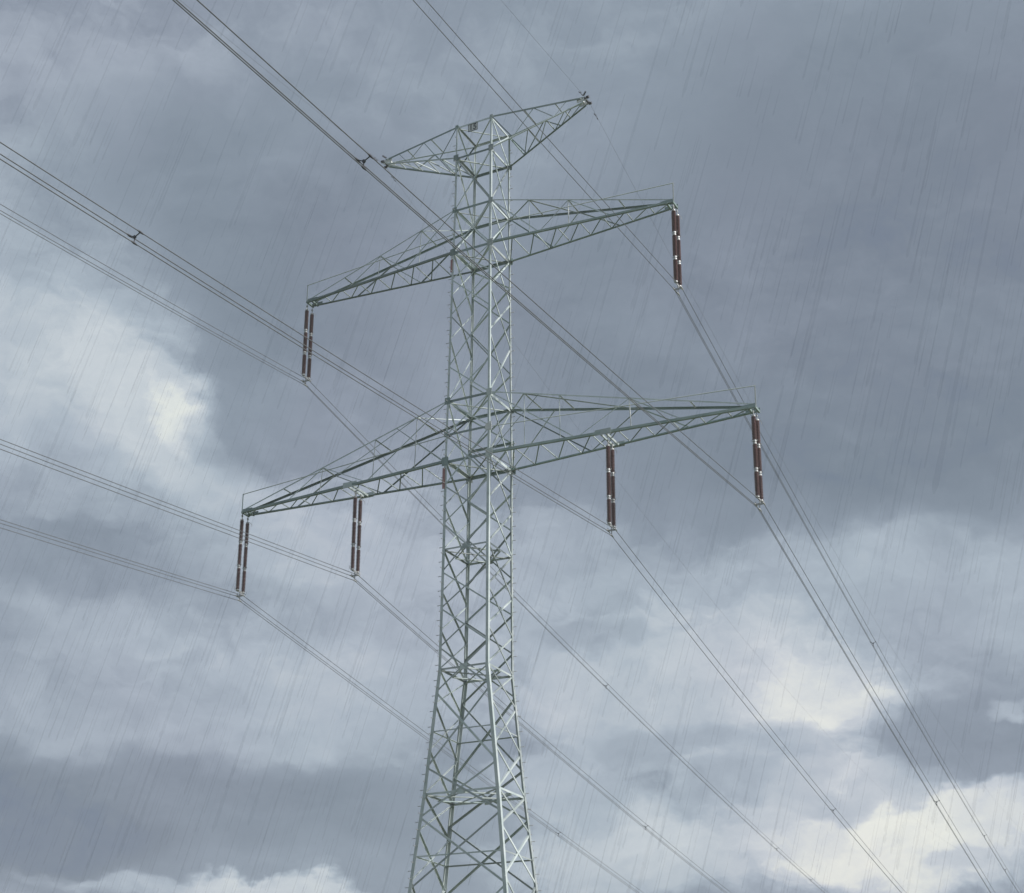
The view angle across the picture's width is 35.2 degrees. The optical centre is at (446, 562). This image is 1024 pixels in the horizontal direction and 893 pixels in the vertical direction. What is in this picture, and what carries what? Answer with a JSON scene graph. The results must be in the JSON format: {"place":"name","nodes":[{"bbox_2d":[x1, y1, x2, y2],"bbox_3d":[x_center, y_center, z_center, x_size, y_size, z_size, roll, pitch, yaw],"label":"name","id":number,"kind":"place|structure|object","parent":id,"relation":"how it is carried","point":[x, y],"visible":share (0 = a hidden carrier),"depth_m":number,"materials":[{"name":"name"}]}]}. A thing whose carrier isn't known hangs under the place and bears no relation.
{"place":"outdoors","nodes":[
{"label":"outdoors","id":0,"kind":"place"},
{"bbox_2d":[0,0,1023,892],"label":"sky","id":1,"kind":"structure","parent":0,"point":[847,176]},
{"bbox_3d":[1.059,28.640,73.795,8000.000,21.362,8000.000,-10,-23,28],"label":"ground","id":2,"kind":"structure","parent":0,"visible":0},
{"bbox_2d":[241,91,759,892],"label":"lattice pylon","id":3,"kind":"object","parent":2,"relation":"on","point":[489,447],"visible":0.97,"depth_m":85.73,"materials":[{"name":"metal"}]},
{"bbox_2d":[234,514,250,602],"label":"insulator string","id":4,"kind":"object","parent":3,"relation":"hanging from","point":[244,568],"visible":0.96,"depth_m":92.34,"materials":[{"name":"brown ceramic"}]},
{"bbox_2d":[0,519,643,892],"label":"conductor bundle","id":5,"kind":"object","parent":4,"relation":"hanging from","point":[296,643],"visible":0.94,"depth_m":95.42,"materials":[{"name":"metal"}]},
{"bbox_2d":[300,305,313,387],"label":"insulator string","id":6,"kind":"object","parent":3,"relation":"hanging from","point":[303,372],"visible":0.93,"depth_m":94.98,"materials":[{"name":"brown ceramic"}]},
{"bbox_2d":[0,204,824,891],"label":"conductor bundle","id":7,"kind":"object","parent":6,"relation":"hanging from","point":[368,448],"visible":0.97,"depth_m":95.22,"materials":[{"name":"metal"}]},
{"bbox_2d":[349,491,364,582],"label":"insulator string","id":8,"kind":"object","parent":3,"relation":"hanging from","point":[353,541],"visible":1,"depth_m":88.75,"materials":[{"name":"brown ceramic"}]},
{"bbox_2d":[0,439,729,892],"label":"conductor bundle","id":9,"kind":"object","parent":8,"relation":"hanging from","point":[324,569],"visible":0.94,"depth_m":82.95,"materials":[{"name":"metal"}]},
{"bbox_2d":[180,0,993,863],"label":"earth wire","id":10,"kind":"object","parent":3,"relation":"attached to","point":[478,294],"visible":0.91,"depth_m":104.24,"materials":[{"name":"metal"}]},
{"bbox_2d":[605,439,616,537],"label":"insulator string","id":11,"kind":"object","parent":3,"relation":"hanging from","point":[610,479],"visible":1,"depth_m":81.65,"materials":[{"name":"brown ceramic"}]},
{"bbox_2d":[0,142,903,891],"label":"conductor bundle","id":12,"kind":"object","parent":11,"relation":"hanging from","point":[362,384],"visible":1,"depth_m":55.45,"materials":[{"name":"metal"}]},
{"bbox_2d":[671,204,682,295],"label":"insulator string","id":13,"kind":"object","parent":3,"relation":"hanging from","point":[676,257],"visible":1,"depth_m":84.18,"materials":[{"name":"brown ceramic"}]},
{"bbox_2d":[413,0,1020,892],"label":"conductor bundle","id":14,"kind":"object","parent":13,"relation":"hanging from","point":[723,378],"visible":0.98,"depth_m":89.29,"materials":[{"name":"metal"}]},
{"bbox_2d":[501,0,1010,818],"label":"earth wire","id":15,"kind":"object","parent":3,"relation":"attached to","point":[687,286],"visible":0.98,"depth_m":106.91,"materials":[{"name":"metal"}]},
{"bbox_2d":[751,410,764,511],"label":"insulator string","id":16,"kind":"object","parent":3,"relation":"hanging from","point":[757,461],"visible":1,"depth_m":78.04,"materials":[{"name":"brown ceramic"}]},
{"bbox_2d":[173,0,994,891],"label":"conductor bundle","id":17,"kind":"object","parent":16,"relation":"hanging from","point":[363,166],"visible":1,"depth_m":49.51,"materials":[{"name":"metal"}]}
]}

